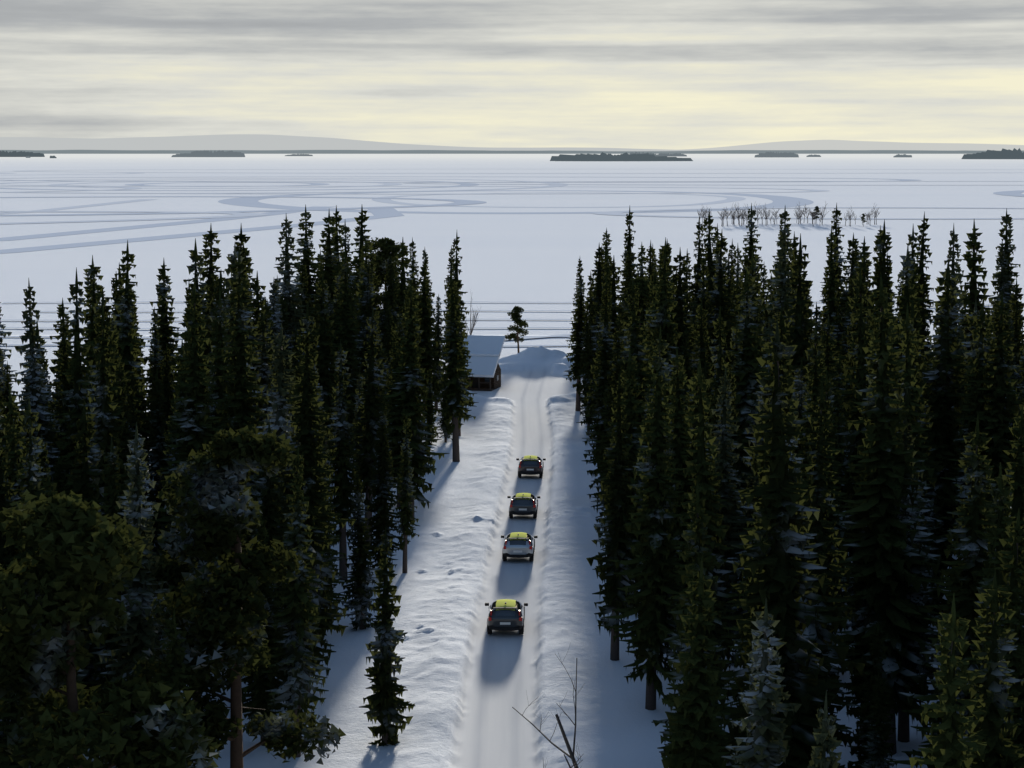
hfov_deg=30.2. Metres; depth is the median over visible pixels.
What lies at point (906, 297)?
tree
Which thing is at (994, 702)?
tree
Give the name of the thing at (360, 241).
tree
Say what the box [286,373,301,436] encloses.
tree
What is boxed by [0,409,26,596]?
tree
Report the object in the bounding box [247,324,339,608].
tree
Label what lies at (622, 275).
tree
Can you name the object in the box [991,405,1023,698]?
tree
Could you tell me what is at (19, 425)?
tree
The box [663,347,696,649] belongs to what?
tree
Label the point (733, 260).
tree
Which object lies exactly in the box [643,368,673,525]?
tree
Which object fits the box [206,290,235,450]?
tree
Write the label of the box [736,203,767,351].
tree
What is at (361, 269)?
tree
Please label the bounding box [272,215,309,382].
tree
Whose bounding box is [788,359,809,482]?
tree
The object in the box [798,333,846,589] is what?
tree
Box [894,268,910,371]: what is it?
tree
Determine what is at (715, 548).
tree
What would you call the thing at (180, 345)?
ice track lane
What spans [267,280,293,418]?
tree
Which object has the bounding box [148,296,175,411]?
tree
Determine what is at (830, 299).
tree
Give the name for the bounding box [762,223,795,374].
tree
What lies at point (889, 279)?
tree
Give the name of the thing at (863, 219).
islet pine tree
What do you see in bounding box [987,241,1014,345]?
tree
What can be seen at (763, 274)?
tree
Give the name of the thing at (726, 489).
tree
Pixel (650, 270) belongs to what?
tree
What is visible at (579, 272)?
tree
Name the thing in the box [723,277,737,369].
tree
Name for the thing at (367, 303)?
tree
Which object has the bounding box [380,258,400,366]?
tree
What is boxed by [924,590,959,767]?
tree
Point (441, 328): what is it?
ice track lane
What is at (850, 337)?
tree
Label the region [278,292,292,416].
tree
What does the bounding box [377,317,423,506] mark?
tree
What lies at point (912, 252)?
tree
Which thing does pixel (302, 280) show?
tree
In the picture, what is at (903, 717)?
tree
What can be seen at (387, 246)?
tree
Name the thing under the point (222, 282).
tree
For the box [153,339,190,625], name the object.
tree
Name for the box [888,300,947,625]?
tree
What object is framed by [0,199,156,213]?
ice track
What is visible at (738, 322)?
tree
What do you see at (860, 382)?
tree
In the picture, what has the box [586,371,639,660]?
tree
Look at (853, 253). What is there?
tree
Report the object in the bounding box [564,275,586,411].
tree
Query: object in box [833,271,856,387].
tree
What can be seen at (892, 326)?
tree
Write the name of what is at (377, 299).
tree
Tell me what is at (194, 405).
tree
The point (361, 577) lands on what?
tree
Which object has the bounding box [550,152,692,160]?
island
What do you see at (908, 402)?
tree
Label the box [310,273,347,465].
tree
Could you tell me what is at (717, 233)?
tree
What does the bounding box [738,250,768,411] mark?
tree
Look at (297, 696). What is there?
tree
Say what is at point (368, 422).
tree
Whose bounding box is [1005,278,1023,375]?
tree
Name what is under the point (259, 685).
tree
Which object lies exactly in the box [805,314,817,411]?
tree
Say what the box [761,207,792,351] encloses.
tree
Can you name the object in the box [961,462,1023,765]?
tree
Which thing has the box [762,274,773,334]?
tree
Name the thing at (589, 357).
tree
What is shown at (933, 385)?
tree
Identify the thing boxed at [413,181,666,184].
ice track
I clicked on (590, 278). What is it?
tree
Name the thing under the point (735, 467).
tree
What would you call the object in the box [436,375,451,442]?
tree
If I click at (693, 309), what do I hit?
tree
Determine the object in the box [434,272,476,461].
tree
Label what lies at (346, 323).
tree
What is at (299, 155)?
island
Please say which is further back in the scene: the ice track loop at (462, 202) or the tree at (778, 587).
the ice track loop at (462, 202)
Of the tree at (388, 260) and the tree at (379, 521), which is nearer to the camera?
the tree at (379, 521)
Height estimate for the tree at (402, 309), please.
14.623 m
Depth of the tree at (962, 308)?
148.85 m
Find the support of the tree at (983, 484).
on the terrain
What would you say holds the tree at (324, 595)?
on the terrain
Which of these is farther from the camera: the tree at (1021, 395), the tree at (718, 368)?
the tree at (1021, 395)
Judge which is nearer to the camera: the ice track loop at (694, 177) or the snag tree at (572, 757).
the snag tree at (572, 757)
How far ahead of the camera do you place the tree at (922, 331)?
147.93 m
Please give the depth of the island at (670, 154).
8413.95 m
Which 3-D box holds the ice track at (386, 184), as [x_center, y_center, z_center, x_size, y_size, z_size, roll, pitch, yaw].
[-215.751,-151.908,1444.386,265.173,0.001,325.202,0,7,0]
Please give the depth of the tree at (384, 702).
78.58 m
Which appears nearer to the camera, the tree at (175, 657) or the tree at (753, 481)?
the tree at (175, 657)
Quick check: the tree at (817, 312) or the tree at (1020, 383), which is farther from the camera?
the tree at (817, 312)
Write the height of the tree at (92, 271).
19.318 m
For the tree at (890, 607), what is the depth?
76.55 m
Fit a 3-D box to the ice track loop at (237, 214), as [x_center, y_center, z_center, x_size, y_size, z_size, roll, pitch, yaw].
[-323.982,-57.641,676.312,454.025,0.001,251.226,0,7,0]
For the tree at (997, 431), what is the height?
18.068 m
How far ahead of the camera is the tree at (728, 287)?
159.33 m
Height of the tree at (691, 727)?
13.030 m
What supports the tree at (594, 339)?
on the terrain
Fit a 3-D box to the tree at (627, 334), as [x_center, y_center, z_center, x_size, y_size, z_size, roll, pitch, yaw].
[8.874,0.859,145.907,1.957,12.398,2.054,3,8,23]
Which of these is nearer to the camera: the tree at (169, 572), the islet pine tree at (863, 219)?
the tree at (169, 572)
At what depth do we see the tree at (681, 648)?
82.49 m
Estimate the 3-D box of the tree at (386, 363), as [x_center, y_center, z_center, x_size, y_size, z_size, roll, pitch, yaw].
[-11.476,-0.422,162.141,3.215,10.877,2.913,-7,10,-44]
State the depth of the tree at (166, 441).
102.05 m
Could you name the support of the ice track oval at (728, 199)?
on the lake
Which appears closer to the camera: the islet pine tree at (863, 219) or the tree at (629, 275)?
the tree at (629, 275)
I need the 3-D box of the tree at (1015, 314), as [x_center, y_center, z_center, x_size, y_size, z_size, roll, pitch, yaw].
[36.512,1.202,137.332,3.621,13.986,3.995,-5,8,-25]
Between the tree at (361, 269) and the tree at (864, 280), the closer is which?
the tree at (864, 280)
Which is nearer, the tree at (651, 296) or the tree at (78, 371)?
the tree at (78, 371)
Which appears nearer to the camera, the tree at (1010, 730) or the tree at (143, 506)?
the tree at (1010, 730)
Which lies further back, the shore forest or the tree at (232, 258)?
the shore forest
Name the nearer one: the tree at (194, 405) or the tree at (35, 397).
the tree at (194, 405)
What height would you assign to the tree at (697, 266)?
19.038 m
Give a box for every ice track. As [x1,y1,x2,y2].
[0,171,138,174]
[0,178,566,192]
[0,179,478,190]
[0,186,828,193]
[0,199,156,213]
[0,206,331,240]
[0,208,403,253]
[26,185,141,191]
[50,181,400,187]
[125,182,327,186]
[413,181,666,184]
[993,190,1023,196]
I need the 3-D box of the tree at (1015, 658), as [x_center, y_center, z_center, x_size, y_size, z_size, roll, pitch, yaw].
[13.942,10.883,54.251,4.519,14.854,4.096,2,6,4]
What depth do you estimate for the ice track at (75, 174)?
2216.47 m
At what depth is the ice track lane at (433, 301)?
317.17 m
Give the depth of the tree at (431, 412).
159.81 m
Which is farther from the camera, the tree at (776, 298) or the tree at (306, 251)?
the tree at (306, 251)
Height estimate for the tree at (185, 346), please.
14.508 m
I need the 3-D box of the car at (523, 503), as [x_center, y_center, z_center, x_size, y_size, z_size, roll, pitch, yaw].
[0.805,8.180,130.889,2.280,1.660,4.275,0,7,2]
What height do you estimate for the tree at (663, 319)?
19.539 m
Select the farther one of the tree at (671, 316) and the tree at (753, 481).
the tree at (671, 316)
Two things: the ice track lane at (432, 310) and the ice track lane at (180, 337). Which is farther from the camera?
the ice track lane at (432, 310)
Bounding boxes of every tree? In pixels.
[0,302,21,426]
[0,345,10,481]
[0,361,16,474]
[0,385,28,553]
[0,398,77,763]
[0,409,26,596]
[0,488,222,767]
[7,693,87,767]
[14,278,66,490]
[14,409,21,462]
[16,352,64,480]
[20,320,57,479]
[36,435,53,490]
[39,466,88,746]
[41,368,57,453]
[46,297,73,444]
[48,334,73,490]
[51,318,71,432]
[54,338,72,432]
[55,267,96,497]
[58,255,124,478]
[65,402,110,732]
[71,304,143,533]
[81,282,100,363]
[83,436,132,692]
[85,288,131,487]
[91,422,182,767]
[107,273,151,458]
[108,313,149,495]
[109,263,149,459]
[111,361,149,511]
[112,240,153,464]
[119,425,345,767]
[123,395,153,506]
[123,474,274,761]
[130,290,147,411]
[130,303,148,425]
[139,259,179,473]
[140,490,159,704]
[143,306,169,479]
[144,373,168,554]
[148,279,240,619]
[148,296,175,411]
[150,609,195,767]
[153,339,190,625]
[154,426,174,609]
[155,343,173,464]
[168,238,212,402]
[175,336,190,410]
[176,225,223,384]
[184,283,191,340]
[202,273,228,407]
[204,277,217,367]
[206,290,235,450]
[207,244,262,497]
[214,250,271,546]
[216,272,229,313]
[225,225,262,370]
[241,515,287,745]
[242,245,278,369]
[242,420,289,709]
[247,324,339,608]
[250,271,276,416]
[251,316,277,491]
[260,298,277,411]
[262,447,330,757]
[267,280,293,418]
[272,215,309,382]
[277,302,355,691]
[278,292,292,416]
[286,328,302,416]
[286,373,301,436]
[291,204,321,328]
[296,258,312,369]
[296,426,336,599]
[300,337,331,481]
[306,210,357,353]
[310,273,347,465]
[310,319,331,422]
[311,360,333,500]
[313,429,338,586]
[314,429,347,642]
[316,249,324,323]
[317,324,335,449]
[321,205,355,300]
[324,338,366,579]
[326,270,365,455]
[329,250,367,460]
[337,222,360,385]
[340,476,380,630]
[348,371,365,492]
[350,207,377,306]
[350,309,391,543]
[352,237,387,392]
[353,260,392,416]
[353,266,363,330]
[359,526,414,745]
[365,404,405,581]
[367,237,418,313]
[367,251,384,344]
[376,318,389,409]
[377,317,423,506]
[378,254,401,346]
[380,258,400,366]
[380,283,449,519]
[382,301,393,408]
[384,300,431,487]
[391,414,418,572]
[392,251,400,312]
[393,239,421,400]
[406,237,421,346]
[414,263,446,416]
[419,248,436,340]
[423,369,438,445]
[430,295,445,408]
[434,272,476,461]
[436,233,469,380]
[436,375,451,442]
[437,286,478,435]
[441,245,460,343]
[462,292,481,334]
[505,306,528,352]
[512,649,584,767]
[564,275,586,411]
[566,259,588,348]
[575,313,594,423]
[576,299,602,437]
[577,244,608,373]
[580,324,594,434]
[581,276,617,489]
[583,272,595,342]
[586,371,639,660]
[587,312,625,522]
[588,227,617,314]
[591,257,626,416]
[592,347,650,607]
[595,245,606,288]
[599,278,662,502]
[601,325,686,709]
[602,253,616,313]
[617,207,641,327]
[620,244,627,300]
[620,246,638,350]
[620,276,655,369]
[621,319,631,370]
[636,243,648,277]
[638,387,653,535]
[640,237,693,431]
[640,265,669,423]
[642,301,658,391]
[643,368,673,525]
[644,241,656,305]
[644,257,674,353]
[648,245,657,281]
[652,481,735,767]
[657,559,730,767]
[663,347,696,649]
[664,358,737,702]
[666,240,671,291]
[667,248,699,392]
[668,272,677,320]
[672,367,713,617]
[674,331,693,443]
[676,549,729,702]
[681,250,693,323]
[684,301,716,444]
[685,362,714,456]
[687,216,705,321]
[687,367,745,663]
[688,298,699,345]
[691,259,711,361]
[694,210,718,360]
[700,232,734,376]
[704,308,737,501]
[707,467,731,654]
[709,320,864,767]
[711,255,738,375]
[712,223,722,277]
[717,369,771,668]
[721,598,801,767]
[722,444,769,727]
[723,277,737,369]
[725,239,738,321]
[726,303,740,378]
[726,323,742,442]
[728,461,745,580]
[729,370,751,534]
[730,268,773,531]
[733,245,743,304]
[734,637,789,767]
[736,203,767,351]
[736,252,748,317]
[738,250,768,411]
[744,271,766,367]
[757,265,769,325]
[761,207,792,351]
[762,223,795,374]
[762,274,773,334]
[765,265,781,367]
[769,304,790,406]
[773,296,792,363]
[779,233,815,442]
[785,398,805,570]
[786,231,798,295]
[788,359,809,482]
[790,247,801,322]
[790,382,860,766]
[796,321,854,630]
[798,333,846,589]
[800,371,856,641]
[802,270,812,356]
[804,295,813,318]
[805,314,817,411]
[807,690,841,767]
[808,315,850,499]
[811,302,829,369]
[812,206,820,219]
[818,225,841,379]
[819,203,849,332]
[829,232,868,389]
[830,275,942,754]
[832,391,852,590]
[833,251,873,436]
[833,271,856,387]
[835,263,875,628]
[838,340,857,465]
[841,495,872,744]
[842,301,897,497]
[845,307,857,365]
[848,310,879,498]
[848,418,941,742]
[857,236,874,321]
[859,670,897,767]
[861,213,866,226]
[862,219,901,387]
[865,225,895,355]
[885,252,894,312]
[885,415,997,767]
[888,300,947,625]
[891,246,924,401]
[891,333,941,558]
[892,302,941,624]
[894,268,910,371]
[897,225,928,344]
[900,431,932,624]
[909,593,986,767]
[914,295,933,390]
[915,211,933,350]
[917,258,968,610]
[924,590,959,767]
[926,307,957,472]
[932,225,970,380]
[936,297,997,577]
[939,290,1023,577]
[949,300,987,488]
[959,220,995,388]
[959,294,968,336]
[960,570,1023,767]
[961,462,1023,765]
[963,508,1023,767]
[980,458,994,550]
[986,209,1023,341]
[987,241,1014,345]
[987,384,1023,643]
[988,340,1011,486]
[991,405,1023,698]
[993,538,1023,685]
[997,659,1015,767]
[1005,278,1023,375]
[1005,409,1017,468]
[1009,307,1023,434]
[1014,371,1023,440]
[1016,320,1023,410]
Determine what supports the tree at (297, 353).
on the terrain
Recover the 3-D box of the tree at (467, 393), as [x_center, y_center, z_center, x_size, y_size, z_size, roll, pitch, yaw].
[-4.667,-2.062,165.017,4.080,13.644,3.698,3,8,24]
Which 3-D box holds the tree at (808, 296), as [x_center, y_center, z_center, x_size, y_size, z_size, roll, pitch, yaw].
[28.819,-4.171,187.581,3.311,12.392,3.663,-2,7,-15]
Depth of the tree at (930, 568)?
89.58 m
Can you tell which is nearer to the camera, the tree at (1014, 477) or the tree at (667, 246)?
the tree at (1014, 477)
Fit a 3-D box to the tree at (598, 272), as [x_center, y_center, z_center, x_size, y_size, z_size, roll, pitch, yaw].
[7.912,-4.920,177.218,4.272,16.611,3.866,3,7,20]
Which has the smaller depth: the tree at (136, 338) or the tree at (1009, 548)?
the tree at (1009, 548)
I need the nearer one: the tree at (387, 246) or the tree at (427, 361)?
the tree at (427, 361)
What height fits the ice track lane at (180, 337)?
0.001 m
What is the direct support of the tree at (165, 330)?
on the terrain
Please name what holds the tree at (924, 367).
on the terrain
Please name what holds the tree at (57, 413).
on the terrain
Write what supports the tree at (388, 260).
on the terrain
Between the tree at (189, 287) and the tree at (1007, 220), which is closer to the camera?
the tree at (189, 287)
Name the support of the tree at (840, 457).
on the terrain
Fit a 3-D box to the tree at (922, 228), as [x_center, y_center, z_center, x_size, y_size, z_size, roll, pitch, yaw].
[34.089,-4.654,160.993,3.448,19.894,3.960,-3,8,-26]
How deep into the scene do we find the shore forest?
15882.55 m
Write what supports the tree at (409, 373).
on the terrain
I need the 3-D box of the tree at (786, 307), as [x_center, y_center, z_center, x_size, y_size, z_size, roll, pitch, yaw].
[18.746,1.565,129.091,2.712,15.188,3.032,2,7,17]
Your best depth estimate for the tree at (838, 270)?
178.84 m
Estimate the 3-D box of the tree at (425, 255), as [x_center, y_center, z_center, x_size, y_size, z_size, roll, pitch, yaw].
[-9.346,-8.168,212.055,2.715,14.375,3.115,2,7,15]
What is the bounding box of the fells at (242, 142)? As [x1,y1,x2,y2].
[0,134,707,150]
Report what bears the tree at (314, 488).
on the terrain
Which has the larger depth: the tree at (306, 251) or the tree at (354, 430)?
the tree at (306, 251)
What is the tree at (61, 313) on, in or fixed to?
on the terrain
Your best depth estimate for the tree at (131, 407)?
113.59 m
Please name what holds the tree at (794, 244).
on the terrain
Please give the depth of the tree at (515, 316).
233.81 m
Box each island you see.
[0,151,44,156]
[172,150,244,156]
[285,154,312,155]
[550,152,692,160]
[630,151,659,155]
[657,153,686,155]
[755,151,798,156]
[893,154,911,156]
[962,148,1023,158]
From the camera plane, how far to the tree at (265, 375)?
106.63 m
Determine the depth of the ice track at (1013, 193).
1126.68 m
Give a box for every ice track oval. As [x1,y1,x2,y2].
[218,190,813,213]
[372,192,745,207]
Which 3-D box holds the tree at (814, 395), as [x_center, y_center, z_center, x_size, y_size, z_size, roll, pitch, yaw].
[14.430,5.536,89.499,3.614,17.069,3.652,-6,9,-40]
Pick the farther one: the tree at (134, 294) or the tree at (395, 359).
the tree at (134, 294)
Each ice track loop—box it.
[0,196,486,215]
[0,211,267,223]
[22,177,917,181]
[26,169,980,172]
[592,207,1023,218]
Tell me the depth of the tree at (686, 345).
135.70 m
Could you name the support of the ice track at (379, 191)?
on the lake
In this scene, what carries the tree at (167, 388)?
on the terrain
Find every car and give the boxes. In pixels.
[485,599,527,633]
[501,532,537,560]
[507,493,539,517]
[516,455,545,477]
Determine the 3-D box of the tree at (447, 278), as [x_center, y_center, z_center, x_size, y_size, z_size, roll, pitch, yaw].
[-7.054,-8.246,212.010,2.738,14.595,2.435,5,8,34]
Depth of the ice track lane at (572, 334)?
259.08 m
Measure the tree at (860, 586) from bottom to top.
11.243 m
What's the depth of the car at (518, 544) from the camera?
115.39 m
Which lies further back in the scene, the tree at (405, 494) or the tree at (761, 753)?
the tree at (405, 494)
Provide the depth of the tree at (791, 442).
74.95 m
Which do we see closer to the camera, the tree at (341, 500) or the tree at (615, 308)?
the tree at (341, 500)
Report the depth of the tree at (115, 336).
116.11 m
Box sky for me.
[0,0,1023,149]
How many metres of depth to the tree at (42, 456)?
81.47 m
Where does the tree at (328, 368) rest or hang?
on the terrain
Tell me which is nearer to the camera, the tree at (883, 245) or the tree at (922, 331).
the tree at (883, 245)
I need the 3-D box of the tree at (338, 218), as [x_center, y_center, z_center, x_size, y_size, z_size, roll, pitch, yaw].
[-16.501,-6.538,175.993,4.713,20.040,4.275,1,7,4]
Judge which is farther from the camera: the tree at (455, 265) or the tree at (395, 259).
the tree at (395, 259)
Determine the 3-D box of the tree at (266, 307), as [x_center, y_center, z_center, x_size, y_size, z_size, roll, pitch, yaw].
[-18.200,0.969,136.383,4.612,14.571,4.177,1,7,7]
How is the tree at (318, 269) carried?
on the terrain
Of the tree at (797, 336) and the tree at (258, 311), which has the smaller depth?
the tree at (797, 336)
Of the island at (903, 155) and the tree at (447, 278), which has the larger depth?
the island at (903, 155)
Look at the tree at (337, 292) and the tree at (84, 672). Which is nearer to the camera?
the tree at (84, 672)
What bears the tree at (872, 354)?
on the terrain
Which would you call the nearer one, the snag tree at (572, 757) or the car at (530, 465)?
the snag tree at (572, 757)
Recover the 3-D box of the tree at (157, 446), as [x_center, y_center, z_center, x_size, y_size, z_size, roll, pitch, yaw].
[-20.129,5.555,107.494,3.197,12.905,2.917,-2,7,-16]
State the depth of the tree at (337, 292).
148.26 m
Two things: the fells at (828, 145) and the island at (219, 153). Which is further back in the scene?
the fells at (828, 145)
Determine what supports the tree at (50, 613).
on the terrain
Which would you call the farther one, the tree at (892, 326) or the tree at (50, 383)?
the tree at (50, 383)
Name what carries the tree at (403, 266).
on the terrain
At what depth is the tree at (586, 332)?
171.59 m
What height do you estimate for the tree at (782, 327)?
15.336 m
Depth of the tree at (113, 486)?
76.53 m
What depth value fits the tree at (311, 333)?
147.55 m
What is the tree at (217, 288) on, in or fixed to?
on the terrain
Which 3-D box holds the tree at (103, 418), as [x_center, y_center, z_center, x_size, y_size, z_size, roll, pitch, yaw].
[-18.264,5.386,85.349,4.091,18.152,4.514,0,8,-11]
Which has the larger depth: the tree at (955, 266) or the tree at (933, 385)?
the tree at (955, 266)
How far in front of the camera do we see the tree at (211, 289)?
122.67 m
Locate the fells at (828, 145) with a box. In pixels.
[683,140,1023,150]
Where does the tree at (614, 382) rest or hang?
on the terrain
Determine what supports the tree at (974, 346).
on the terrain
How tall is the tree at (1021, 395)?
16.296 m
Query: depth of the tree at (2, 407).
86.87 m
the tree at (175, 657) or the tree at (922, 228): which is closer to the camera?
the tree at (175, 657)
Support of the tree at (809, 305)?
on the terrain
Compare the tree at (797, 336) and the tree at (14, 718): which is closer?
the tree at (14, 718)
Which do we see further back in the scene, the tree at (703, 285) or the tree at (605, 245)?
the tree at (605, 245)
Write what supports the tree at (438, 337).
on the terrain
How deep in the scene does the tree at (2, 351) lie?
130.02 m
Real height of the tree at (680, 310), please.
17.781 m
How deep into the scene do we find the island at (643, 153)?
6931.14 m
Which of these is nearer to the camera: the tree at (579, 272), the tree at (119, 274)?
the tree at (119, 274)
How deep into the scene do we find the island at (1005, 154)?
5704.27 m
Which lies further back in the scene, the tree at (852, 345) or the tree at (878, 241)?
the tree at (878, 241)
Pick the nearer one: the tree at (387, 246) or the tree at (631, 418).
the tree at (631, 418)
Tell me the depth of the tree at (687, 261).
191.91 m
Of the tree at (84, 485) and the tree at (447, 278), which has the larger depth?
the tree at (447, 278)
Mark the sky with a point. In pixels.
(631, 74)
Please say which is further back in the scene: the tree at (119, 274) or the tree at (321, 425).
the tree at (119, 274)
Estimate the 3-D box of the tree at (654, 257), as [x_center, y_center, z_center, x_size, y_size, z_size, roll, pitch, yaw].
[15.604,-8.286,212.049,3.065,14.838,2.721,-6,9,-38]
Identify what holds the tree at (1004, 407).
on the terrain
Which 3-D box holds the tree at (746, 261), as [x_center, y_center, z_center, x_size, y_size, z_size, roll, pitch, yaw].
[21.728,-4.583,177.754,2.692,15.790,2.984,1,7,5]
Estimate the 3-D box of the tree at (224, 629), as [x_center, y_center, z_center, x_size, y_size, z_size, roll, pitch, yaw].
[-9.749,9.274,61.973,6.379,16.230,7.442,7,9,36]
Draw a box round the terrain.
[0,335,962,767]
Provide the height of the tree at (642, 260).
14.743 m
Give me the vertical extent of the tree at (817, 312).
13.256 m
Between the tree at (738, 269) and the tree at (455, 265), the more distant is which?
the tree at (738, 269)
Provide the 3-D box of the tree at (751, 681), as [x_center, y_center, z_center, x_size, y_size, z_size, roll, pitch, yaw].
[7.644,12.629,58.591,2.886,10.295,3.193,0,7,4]
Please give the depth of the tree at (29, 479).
66.78 m
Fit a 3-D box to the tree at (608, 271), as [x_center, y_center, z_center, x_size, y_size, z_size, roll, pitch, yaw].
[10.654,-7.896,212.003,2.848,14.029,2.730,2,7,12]
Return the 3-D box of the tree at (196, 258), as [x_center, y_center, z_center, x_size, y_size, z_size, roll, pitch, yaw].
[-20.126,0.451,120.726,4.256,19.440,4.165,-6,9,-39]
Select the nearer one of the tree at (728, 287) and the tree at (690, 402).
the tree at (690, 402)
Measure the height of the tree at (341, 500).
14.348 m
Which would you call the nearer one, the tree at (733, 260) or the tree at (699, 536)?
the tree at (699, 536)
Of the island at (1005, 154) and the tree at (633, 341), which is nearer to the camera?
the tree at (633, 341)
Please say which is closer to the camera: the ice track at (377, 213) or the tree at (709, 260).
the tree at (709, 260)
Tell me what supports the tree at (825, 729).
on the terrain
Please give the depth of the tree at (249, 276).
144.32 m
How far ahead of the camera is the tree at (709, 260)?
179.39 m
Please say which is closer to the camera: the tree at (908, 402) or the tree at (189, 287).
the tree at (908, 402)
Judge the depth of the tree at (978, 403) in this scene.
95.40 m
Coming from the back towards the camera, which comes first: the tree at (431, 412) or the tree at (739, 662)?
the tree at (431, 412)
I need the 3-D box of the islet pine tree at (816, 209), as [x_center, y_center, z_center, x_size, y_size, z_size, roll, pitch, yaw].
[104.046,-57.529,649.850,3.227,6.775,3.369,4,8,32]
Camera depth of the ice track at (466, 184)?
1278.79 m
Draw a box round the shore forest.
[0,150,1023,153]
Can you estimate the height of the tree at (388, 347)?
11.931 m
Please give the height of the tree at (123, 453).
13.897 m
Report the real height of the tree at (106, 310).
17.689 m
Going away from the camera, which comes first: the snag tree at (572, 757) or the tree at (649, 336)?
the snag tree at (572, 757)
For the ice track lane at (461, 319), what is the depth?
285.34 m
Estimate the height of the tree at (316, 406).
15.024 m
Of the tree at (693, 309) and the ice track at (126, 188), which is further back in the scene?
the ice track at (126, 188)
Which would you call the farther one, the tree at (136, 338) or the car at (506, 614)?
the tree at (136, 338)
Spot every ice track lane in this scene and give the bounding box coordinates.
[0,327,572,329]
[0,336,570,337]
[1,344,570,346]
[3,301,932,302]
[4,319,819,320]
[40,310,934,311]
[432,304,990,345]
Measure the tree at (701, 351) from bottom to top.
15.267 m
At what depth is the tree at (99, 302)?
128.14 m
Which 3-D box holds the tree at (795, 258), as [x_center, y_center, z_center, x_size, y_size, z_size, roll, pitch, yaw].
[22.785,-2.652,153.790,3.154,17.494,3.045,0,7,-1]
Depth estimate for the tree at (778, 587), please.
60.07 m
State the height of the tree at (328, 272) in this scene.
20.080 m
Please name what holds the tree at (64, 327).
on the terrain
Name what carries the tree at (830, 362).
on the terrain
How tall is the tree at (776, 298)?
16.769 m
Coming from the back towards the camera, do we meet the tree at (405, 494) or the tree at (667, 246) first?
the tree at (667, 246)
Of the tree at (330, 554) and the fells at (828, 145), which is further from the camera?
the fells at (828, 145)
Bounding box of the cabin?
[463,335,504,390]
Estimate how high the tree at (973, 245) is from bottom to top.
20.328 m
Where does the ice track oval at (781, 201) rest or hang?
on the lake
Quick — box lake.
[0,154,1023,334]
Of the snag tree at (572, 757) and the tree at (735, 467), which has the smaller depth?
the snag tree at (572, 757)
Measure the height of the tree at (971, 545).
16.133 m
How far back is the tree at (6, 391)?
123.63 m
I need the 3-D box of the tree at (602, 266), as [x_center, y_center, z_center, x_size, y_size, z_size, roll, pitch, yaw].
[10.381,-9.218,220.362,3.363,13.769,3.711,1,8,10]
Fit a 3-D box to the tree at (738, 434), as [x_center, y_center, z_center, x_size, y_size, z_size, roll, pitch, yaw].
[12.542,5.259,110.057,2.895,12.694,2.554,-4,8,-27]
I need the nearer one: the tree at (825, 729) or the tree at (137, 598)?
the tree at (825, 729)
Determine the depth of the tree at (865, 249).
163.80 m
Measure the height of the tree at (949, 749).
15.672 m
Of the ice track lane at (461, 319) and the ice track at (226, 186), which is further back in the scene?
the ice track at (226, 186)
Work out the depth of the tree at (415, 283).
189.50 m
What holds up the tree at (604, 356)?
on the terrain
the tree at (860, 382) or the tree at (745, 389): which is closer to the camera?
the tree at (860, 382)
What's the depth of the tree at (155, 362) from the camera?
136.48 m
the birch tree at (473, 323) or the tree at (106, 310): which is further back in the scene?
the birch tree at (473, 323)
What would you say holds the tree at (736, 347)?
on the terrain
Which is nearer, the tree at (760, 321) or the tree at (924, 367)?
the tree at (924, 367)
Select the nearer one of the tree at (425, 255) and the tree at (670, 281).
the tree at (670, 281)
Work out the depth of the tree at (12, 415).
81.97 m
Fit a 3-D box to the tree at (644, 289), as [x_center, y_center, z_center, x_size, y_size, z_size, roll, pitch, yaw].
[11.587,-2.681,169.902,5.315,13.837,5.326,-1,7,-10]
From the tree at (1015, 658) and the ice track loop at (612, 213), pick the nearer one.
the tree at (1015, 658)
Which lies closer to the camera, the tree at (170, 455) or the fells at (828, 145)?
the tree at (170, 455)
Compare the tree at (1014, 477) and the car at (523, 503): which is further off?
the car at (523, 503)
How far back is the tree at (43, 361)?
119.72 m
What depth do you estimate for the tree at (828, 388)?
86.12 m
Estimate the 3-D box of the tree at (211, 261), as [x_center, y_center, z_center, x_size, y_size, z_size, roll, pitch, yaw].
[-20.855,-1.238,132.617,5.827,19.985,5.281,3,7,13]
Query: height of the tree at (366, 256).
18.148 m
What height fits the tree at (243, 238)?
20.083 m
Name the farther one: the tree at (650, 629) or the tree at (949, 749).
the tree at (650, 629)
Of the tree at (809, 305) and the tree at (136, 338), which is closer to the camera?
the tree at (809, 305)
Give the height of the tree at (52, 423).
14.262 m
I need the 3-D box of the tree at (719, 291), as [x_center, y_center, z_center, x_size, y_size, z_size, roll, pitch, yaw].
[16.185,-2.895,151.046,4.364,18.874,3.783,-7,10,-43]
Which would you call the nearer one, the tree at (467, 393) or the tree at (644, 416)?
the tree at (644, 416)
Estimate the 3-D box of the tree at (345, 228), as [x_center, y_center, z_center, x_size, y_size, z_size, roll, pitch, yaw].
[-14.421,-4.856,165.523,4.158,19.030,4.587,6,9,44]
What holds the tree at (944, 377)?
on the terrain
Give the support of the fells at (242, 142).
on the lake
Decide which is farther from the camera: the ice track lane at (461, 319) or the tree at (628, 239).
the ice track lane at (461, 319)
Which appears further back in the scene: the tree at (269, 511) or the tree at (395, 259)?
the tree at (395, 259)
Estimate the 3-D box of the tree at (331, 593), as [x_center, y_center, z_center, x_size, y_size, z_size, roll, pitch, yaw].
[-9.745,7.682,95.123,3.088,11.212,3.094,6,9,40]
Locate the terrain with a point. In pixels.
(466, 679)

